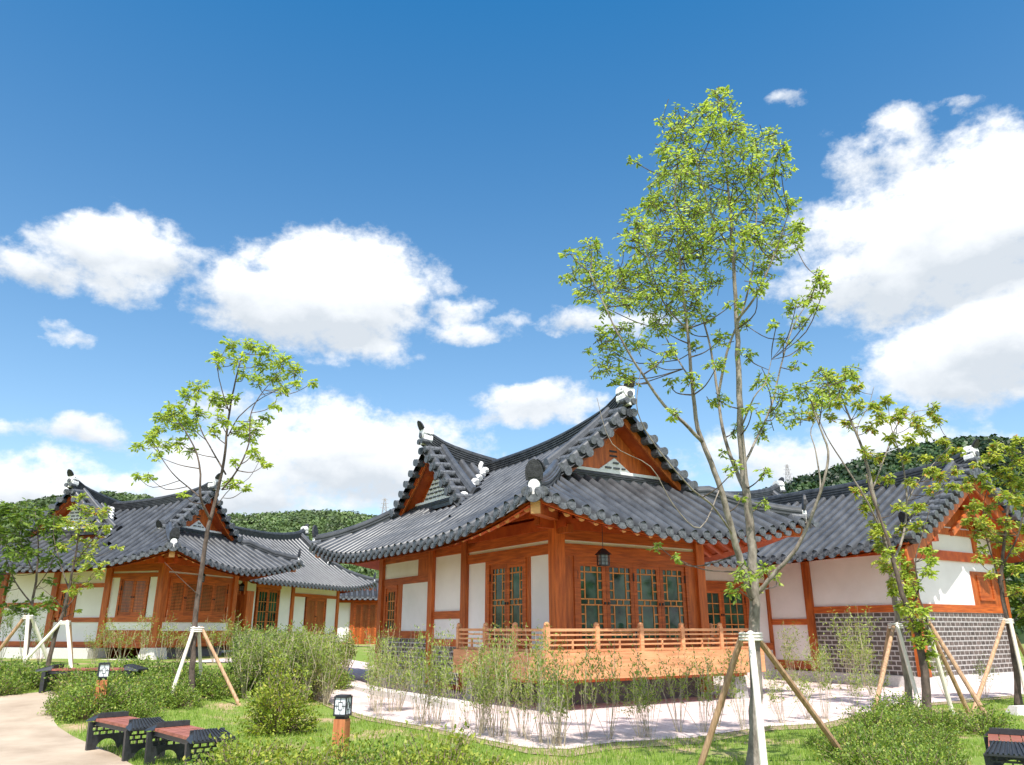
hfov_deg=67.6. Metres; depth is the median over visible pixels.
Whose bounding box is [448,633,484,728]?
sapling
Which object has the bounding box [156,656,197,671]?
shrub
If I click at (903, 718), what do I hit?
shrub
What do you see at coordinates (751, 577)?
young tree
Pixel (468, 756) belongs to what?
shrub
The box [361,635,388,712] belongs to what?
sapling
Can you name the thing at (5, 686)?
shrub
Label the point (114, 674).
shrub
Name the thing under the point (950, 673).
tree stake
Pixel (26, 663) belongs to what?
shrub
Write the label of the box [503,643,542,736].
sapling
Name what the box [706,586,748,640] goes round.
door
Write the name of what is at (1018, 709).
edge stone
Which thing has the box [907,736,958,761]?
shrub
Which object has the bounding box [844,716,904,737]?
shrub
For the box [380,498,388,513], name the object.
power pylon
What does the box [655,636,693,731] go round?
sapling
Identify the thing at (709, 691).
sapling
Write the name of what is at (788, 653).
sapling
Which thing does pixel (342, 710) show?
bollard light
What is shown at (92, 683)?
shrub
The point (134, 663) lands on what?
shrub
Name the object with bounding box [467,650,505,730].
sapling
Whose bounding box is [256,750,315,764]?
shrub
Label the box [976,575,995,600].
window
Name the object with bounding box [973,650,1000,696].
sapling
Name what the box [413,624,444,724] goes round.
sapling
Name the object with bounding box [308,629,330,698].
sapling
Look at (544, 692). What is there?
sapling
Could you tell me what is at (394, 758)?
shrub
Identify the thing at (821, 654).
sapling
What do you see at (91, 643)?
sapling
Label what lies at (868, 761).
shrub
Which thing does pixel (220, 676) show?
shrub
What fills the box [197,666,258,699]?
shrub
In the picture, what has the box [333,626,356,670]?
sapling
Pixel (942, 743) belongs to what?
shrub
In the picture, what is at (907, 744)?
shrub
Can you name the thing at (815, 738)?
shrub
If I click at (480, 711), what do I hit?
sapling
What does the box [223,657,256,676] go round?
shrub
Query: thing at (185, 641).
sapling
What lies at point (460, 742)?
shrub
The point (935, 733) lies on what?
shrub
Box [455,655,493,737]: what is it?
sapling
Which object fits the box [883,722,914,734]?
shrub
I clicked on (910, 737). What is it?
shrub
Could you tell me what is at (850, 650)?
sapling
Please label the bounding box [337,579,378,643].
gate lodge
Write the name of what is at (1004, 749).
bench
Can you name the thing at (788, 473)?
power pylon
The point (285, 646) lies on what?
sapling
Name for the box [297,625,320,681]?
sapling
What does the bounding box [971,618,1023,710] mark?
tree stake
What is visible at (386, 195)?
sky
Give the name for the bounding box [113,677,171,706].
shrub
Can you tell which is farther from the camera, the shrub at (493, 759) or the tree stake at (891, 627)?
the tree stake at (891, 627)
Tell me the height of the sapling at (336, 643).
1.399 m
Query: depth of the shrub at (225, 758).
7.34 m
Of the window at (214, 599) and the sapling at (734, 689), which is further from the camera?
the window at (214, 599)
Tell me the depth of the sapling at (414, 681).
13.78 m
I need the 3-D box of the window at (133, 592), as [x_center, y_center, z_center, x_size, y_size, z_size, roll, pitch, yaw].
[-14.713,8.338,29.730,1.370,1.500,0.145,-5,-19,16]
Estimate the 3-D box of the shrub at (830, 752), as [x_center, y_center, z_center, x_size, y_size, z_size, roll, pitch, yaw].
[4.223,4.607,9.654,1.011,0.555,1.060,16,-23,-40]
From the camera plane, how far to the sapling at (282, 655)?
16.27 m
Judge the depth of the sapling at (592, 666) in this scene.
11.43 m
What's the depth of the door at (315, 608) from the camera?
44.03 m
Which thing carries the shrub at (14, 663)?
on the ground at (363, 656)
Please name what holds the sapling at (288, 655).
on the ground at (363, 656)
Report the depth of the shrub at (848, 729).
10.66 m
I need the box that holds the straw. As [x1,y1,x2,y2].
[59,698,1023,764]
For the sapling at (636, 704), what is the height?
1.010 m
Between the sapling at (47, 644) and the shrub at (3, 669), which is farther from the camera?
the sapling at (47, 644)
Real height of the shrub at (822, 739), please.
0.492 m
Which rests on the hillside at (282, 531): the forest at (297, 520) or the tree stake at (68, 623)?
the forest at (297, 520)
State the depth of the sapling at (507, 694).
11.27 m
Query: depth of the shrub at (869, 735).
9.81 m
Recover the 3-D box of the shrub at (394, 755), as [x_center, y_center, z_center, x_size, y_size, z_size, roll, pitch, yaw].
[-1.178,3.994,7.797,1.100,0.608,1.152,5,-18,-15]
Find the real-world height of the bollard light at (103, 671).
0.882 m
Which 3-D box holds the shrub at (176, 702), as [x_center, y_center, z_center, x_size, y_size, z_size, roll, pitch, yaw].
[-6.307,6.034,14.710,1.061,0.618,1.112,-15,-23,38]
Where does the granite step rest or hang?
on the paved court
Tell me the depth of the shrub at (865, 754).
8.44 m
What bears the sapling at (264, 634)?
on the ground at (363, 656)
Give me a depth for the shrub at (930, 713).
12.50 m
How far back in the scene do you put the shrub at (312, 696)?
17.34 m
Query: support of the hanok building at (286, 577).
on the ground at (363, 656)
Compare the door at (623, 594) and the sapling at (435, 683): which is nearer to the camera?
the sapling at (435, 683)
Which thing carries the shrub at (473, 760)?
on the ground at (363, 656)
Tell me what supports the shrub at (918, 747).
on the ground at (363, 656)
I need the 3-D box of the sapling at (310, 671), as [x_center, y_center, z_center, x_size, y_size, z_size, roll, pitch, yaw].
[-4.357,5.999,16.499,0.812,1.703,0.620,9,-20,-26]
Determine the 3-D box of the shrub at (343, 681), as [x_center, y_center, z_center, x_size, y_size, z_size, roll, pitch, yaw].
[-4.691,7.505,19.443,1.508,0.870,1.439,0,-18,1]
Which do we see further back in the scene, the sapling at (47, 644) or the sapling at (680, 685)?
the sapling at (47, 644)
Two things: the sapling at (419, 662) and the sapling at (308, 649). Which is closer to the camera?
the sapling at (419, 662)
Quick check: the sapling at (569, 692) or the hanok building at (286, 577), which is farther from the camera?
the hanok building at (286, 577)
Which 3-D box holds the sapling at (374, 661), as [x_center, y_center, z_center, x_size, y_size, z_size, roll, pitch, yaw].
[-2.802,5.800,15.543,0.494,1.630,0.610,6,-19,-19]
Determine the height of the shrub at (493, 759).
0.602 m
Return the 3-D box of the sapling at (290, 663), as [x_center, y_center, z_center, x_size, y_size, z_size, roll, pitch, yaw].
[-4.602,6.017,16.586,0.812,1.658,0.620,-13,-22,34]
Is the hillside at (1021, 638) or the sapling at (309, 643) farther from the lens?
the hillside at (1021, 638)
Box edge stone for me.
[1005,705,1023,715]
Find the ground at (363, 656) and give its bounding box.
[1,644,1023,764]
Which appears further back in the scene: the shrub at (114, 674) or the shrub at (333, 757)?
the shrub at (114, 674)
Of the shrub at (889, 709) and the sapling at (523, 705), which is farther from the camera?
the shrub at (889, 709)
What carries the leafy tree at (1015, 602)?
on the ground at (363, 656)
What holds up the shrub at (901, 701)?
on the ground at (363, 656)
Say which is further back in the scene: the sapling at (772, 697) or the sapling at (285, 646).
the sapling at (285, 646)
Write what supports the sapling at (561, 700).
on the paved court
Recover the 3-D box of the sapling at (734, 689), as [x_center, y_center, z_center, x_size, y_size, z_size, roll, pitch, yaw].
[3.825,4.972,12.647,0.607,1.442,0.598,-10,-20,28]
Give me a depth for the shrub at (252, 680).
16.65 m
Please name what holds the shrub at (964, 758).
on the ground at (363, 656)
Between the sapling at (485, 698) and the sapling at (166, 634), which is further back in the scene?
the sapling at (166, 634)
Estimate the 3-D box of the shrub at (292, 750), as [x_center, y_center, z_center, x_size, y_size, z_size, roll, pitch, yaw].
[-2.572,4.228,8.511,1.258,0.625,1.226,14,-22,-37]
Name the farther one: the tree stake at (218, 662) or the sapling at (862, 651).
the sapling at (862, 651)
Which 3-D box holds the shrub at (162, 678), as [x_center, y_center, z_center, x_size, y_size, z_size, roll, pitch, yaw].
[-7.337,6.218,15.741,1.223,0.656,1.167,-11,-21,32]
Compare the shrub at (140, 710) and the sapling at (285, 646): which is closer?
the shrub at (140, 710)
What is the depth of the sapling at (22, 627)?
24.69 m
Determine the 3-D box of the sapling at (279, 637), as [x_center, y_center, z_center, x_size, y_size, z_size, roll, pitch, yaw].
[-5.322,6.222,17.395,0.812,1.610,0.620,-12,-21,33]
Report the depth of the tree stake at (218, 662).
15.52 m
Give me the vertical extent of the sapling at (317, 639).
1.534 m
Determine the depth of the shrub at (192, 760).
7.42 m
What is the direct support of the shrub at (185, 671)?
on the ground at (363, 656)
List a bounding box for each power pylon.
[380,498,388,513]
[785,464,791,482]
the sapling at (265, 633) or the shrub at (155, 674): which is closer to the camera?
the shrub at (155, 674)
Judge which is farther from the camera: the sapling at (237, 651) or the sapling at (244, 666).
the sapling at (237, 651)
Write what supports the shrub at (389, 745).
on the ground at (363, 656)
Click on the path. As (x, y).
(28, 736)
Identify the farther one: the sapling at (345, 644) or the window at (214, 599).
the window at (214, 599)
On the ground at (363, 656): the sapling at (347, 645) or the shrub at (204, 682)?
the shrub at (204, 682)
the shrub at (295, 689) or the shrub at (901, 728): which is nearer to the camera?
the shrub at (901, 728)
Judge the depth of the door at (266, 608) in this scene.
39.70 m
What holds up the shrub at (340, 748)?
on the ground at (363, 656)
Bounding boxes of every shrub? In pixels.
[0,651,32,672]
[0,658,28,679]
[0,665,30,695]
[0,665,36,692]
[1,653,42,671]
[2,659,66,691]
[36,685,93,715]
[41,660,97,695]
[45,684,125,723]
[47,676,108,700]
[48,662,125,701]
[56,670,144,719]
[88,665,132,683]
[94,680,168,714]
[107,667,157,691]
[109,652,168,671]
[110,655,154,676]
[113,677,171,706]
[113,691,169,717]
[122,664,170,683]
[125,670,167,690]
[143,670,205,697]
[145,655,187,678]
[149,741,244,764]
[151,675,193,705]
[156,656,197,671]
[157,680,209,710]
[159,659,210,682]
[180,665,238,700]
[180,729,301,764]
[182,741,267,764]
[183,725,296,764]
[195,663,228,678]
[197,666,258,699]
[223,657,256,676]
[227,671,261,693]
[233,651,325,737]
[240,730,320,764]
[247,737,360,764]
[251,672,309,694]
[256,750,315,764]
[259,752,314,764]
[265,672,315,699]
[301,747,358,764]
[305,673,323,697]
[305,725,392,764]
[305,738,390,764]
[329,663,357,689]
[344,728,414,764]
[352,742,429,764]
[376,742,435,764]
[382,728,479,764]
[386,716,503,764]
[430,743,481,764]
[447,741,515,764]
[462,754,514,764]
[799,724,845,748]
[807,723,889,764]
[809,724,867,752]
[816,730,895,764]
[823,716,870,738]
[827,731,920,764]
[833,699,910,731]
[836,722,902,749]
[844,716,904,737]
[852,700,921,730]
[853,724,904,744]
[854,756,886,764]
[865,687,930,716]
[871,737,947,764]
[872,720,919,741]
[875,729,944,748]
[877,708,923,732]
[883,701,924,719]
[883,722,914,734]
[889,736,931,751]
[901,737,966,764]
[904,700,968,736]
[906,703,960,730]
[907,718,972,751]
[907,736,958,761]
[910,720,958,750]
[912,741,973,764]
[914,735,962,761]
[940,695,1020,736]
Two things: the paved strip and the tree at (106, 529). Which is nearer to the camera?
the tree at (106, 529)
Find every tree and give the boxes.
[0,497,68,654]
[38,492,123,665]
[128,335,318,694]
[558,85,865,764]
[804,368,966,708]
[866,474,939,715]
[958,434,1023,704]
[1003,492,1023,628]
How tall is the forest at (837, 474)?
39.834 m
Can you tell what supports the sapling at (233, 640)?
on the ground at (363, 656)
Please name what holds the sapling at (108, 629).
on the ground at (363, 656)
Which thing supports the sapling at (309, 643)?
on the ground at (363, 656)
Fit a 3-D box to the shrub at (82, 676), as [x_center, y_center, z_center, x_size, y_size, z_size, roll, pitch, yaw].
[-8.451,6.028,15.327,1.456,0.804,1.437,7,-19,-22]
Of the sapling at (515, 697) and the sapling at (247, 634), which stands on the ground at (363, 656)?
the sapling at (247, 634)
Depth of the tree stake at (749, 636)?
9.15 m
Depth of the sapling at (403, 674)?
15.33 m
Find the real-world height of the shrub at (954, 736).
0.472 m
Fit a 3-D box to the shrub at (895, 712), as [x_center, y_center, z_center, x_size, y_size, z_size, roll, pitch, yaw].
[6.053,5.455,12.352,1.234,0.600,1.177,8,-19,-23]
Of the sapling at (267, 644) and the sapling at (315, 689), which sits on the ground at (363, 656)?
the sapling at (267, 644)
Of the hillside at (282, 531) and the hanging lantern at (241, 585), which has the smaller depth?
the hanging lantern at (241, 585)
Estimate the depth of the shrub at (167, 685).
14.93 m
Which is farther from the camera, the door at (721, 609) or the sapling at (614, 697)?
the door at (721, 609)
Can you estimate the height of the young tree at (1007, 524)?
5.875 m
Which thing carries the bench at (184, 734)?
on the ground at (363, 656)
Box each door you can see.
[252,587,280,634]
[303,597,326,634]
[352,603,377,643]
[487,557,526,648]
[573,556,692,648]
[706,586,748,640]
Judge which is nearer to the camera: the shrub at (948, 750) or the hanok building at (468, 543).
the shrub at (948, 750)
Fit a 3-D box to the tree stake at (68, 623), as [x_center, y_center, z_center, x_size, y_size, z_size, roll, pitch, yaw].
[-12.050,6.880,19.811,1.472,1.409,1.215,10,-20,-29]
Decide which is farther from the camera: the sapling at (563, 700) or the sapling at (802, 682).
the sapling at (802, 682)
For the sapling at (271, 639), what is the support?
on the ground at (363, 656)
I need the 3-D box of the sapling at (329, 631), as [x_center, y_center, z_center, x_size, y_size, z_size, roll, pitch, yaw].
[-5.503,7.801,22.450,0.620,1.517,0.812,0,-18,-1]
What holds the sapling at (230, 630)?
on the paved strip
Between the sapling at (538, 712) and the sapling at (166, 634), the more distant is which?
the sapling at (166, 634)
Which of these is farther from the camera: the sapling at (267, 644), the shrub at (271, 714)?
the sapling at (267, 644)
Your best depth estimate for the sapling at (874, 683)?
15.21 m
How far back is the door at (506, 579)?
18.44 m
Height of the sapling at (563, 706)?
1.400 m
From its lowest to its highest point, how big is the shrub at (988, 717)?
0.695 m
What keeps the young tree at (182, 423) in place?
on the ground at (363, 656)
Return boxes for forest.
[0,490,378,578]
[758,433,1023,635]
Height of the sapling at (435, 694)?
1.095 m
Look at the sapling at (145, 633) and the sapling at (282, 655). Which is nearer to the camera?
the sapling at (282, 655)
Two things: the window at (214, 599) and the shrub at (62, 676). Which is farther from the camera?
the window at (214, 599)
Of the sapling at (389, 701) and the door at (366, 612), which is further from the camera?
the door at (366, 612)
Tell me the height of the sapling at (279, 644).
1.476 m
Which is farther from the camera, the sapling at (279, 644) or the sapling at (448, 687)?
the sapling at (279, 644)
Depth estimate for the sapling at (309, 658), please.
16.76 m
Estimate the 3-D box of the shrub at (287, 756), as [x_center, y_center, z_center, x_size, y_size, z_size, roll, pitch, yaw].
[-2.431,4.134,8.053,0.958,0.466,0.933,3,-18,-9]
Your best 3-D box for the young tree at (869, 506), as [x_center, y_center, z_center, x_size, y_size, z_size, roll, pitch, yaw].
[8.250,3.113,16.018,3.616,7.108,1.590,0,-18,0]
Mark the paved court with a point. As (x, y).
(624, 731)
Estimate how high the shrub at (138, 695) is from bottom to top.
0.674 m
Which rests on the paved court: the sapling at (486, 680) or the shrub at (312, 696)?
the sapling at (486, 680)
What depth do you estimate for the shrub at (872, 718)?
11.67 m
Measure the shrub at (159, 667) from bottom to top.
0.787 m
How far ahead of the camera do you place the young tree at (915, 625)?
14.83 m
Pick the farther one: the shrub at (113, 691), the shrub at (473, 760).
the shrub at (113, 691)
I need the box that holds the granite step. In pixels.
[347,675,471,709]
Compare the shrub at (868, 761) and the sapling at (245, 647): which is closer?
the shrub at (868, 761)
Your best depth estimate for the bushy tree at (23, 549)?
23.66 m
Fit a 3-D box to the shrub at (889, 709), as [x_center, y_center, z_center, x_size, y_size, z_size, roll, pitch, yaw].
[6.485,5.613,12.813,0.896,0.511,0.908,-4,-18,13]
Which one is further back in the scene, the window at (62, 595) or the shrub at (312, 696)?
the window at (62, 595)
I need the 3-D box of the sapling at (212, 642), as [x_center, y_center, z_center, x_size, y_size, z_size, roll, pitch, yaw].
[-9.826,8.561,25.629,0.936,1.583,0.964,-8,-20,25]
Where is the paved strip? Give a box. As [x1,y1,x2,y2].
[188,658,373,671]
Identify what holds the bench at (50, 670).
on the path
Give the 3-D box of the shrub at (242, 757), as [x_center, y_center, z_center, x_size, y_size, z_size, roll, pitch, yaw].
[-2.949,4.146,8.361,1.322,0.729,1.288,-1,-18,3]
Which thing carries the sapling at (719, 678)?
on the paved court
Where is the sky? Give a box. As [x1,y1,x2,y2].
[0,0,1023,515]
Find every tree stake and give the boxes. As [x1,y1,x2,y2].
[0,615,47,663]
[24,620,73,667]
[172,626,241,705]
[697,631,843,764]
[873,622,920,708]
[917,617,991,721]
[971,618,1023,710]
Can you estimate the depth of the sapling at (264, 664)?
16.52 m
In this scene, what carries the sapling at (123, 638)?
on the ground at (363, 656)
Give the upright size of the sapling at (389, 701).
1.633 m
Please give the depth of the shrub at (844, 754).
8.72 m
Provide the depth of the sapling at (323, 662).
16.35 m
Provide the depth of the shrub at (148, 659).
17.50 m
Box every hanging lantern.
[239,581,244,590]
[595,530,610,565]
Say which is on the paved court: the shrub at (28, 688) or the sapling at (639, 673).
the sapling at (639, 673)
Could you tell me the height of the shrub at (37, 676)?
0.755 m
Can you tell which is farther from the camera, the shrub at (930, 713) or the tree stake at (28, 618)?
the tree stake at (28, 618)
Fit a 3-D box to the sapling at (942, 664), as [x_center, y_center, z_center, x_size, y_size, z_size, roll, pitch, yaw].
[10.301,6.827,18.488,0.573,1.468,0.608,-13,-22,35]
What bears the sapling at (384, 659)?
on the paved court
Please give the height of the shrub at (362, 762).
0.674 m
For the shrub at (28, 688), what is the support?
on the ground at (363, 656)
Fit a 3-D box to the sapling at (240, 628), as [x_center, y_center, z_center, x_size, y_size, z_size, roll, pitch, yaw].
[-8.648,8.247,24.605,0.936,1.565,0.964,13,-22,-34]
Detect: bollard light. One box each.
[94,662,110,711]
[331,694,352,760]
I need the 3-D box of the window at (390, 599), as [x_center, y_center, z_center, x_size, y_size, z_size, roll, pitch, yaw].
[-3.721,7.090,23.716,0.145,1.550,0.900,11,-21,-31]
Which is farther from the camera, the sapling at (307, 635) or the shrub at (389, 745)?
the sapling at (307, 635)
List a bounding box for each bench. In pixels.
[35,664,147,692]
[85,711,166,761]
[144,719,237,764]
[983,727,1023,764]
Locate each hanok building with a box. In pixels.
[0,469,377,659]
[309,376,1023,711]
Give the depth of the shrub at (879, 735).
10.19 m
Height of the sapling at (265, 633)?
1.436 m
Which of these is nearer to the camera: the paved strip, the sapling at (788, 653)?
the sapling at (788, 653)
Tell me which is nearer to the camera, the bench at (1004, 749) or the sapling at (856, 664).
the bench at (1004, 749)
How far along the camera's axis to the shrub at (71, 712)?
13.02 m
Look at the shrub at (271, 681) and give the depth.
16.71 m
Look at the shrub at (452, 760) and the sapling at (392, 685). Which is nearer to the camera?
the shrub at (452, 760)
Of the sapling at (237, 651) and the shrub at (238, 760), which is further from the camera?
the sapling at (237, 651)
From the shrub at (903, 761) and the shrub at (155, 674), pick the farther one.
the shrub at (155, 674)
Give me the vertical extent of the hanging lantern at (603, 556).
1.058 m
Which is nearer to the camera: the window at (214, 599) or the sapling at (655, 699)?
the sapling at (655, 699)
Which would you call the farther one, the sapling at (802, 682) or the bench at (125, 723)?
the sapling at (802, 682)
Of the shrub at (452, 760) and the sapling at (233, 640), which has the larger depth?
the sapling at (233, 640)
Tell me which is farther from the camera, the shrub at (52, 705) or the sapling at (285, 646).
the sapling at (285, 646)
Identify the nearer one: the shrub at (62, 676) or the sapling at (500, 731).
the sapling at (500, 731)
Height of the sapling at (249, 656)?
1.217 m
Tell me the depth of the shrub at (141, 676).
15.25 m
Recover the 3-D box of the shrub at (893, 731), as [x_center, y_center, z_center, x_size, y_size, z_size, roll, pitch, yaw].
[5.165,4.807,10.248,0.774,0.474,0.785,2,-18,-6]
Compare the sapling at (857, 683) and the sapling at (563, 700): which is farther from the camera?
the sapling at (857, 683)
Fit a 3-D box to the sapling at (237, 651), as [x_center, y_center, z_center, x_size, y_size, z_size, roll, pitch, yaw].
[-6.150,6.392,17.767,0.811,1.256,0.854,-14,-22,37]
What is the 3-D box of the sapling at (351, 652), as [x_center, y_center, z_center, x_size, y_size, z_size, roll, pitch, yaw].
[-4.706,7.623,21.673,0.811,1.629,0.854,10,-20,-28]
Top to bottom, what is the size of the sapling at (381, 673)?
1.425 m
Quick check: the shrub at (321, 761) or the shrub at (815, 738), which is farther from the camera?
the shrub at (815, 738)
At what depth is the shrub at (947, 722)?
11.96 m
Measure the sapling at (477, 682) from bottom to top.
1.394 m
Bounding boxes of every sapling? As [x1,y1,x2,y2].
[0,590,18,661]
[17,602,47,658]
[31,613,56,662]
[83,625,113,662]
[98,608,123,661]
[110,622,139,661]
[134,609,157,660]
[156,610,180,662]
[169,623,191,661]
[203,614,230,662]
[218,609,243,662]
[226,631,257,664]
[227,621,251,660]
[227,625,269,698]
[228,636,258,685]
[230,614,257,637]
[232,634,260,685]
[235,624,259,640]
[241,634,263,674]
[246,625,276,687]
[248,622,273,647]
[250,623,275,648]
[252,629,275,672]
[255,625,290,679]
[256,629,276,657]
[265,631,310,694]
[268,619,295,660]
[268,626,295,672]
[274,632,307,683]
[285,626,314,694]
[291,620,324,699]
[292,621,319,669]
[293,633,325,696]
[295,626,318,677]
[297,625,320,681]
[306,624,330,649]
[308,624,327,674]
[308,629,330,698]
[312,628,344,704]
[314,626,350,701]
[318,622,335,643]
[327,628,344,664]
[332,624,353,668]
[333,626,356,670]
[335,622,358,674]
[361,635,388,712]
[363,626,387,709]
[365,637,400,718]
[375,621,400,706]
[380,627,410,711]
[385,630,416,711]
[388,657,410,709]
[399,640,436,720]
[405,625,436,725]
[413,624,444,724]
[421,662,452,723]
[426,619,453,726]
[435,630,469,729]
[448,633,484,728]
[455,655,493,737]
[464,641,497,730]
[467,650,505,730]
[472,622,502,732]
[472,634,506,737]
[478,621,515,735]
[491,624,525,743]
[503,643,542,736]
[510,649,542,739]
[522,619,558,742]
[532,627,566,748]
[533,663,571,743]
[535,645,574,745]
[540,639,579,745]
[540,655,573,740]
[570,624,605,740]
[582,636,623,739]
[619,669,658,737]
[624,634,662,737]
[625,659,666,736]
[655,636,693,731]
[678,644,714,731]
[690,636,729,726]
[724,637,763,729]
[764,664,798,722]
[776,621,808,683]
[786,658,817,719]
[800,636,836,687]
[802,633,836,719]
[821,606,856,691]
[836,658,866,715]
[838,622,873,687]
[845,605,880,695]
[860,652,891,696]
[926,645,949,696]
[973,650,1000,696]
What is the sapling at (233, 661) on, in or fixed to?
on the ground at (363, 656)
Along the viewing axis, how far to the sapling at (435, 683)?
13.04 m
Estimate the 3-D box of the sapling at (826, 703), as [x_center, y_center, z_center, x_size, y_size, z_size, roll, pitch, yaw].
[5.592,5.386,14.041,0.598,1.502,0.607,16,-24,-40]
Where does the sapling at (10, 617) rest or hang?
on the ground at (363, 656)
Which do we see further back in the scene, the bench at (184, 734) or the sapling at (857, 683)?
the sapling at (857, 683)
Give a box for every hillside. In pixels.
[0,513,378,578]
[912,460,1023,643]
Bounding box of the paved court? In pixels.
[316,667,1023,748]
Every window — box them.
[56,588,71,620]
[115,577,150,616]
[165,577,230,617]
[383,585,397,637]
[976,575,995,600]
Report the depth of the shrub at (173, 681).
15.59 m
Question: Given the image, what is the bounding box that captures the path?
[0,689,131,764]
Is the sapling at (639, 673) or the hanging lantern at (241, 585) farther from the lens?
the hanging lantern at (241, 585)

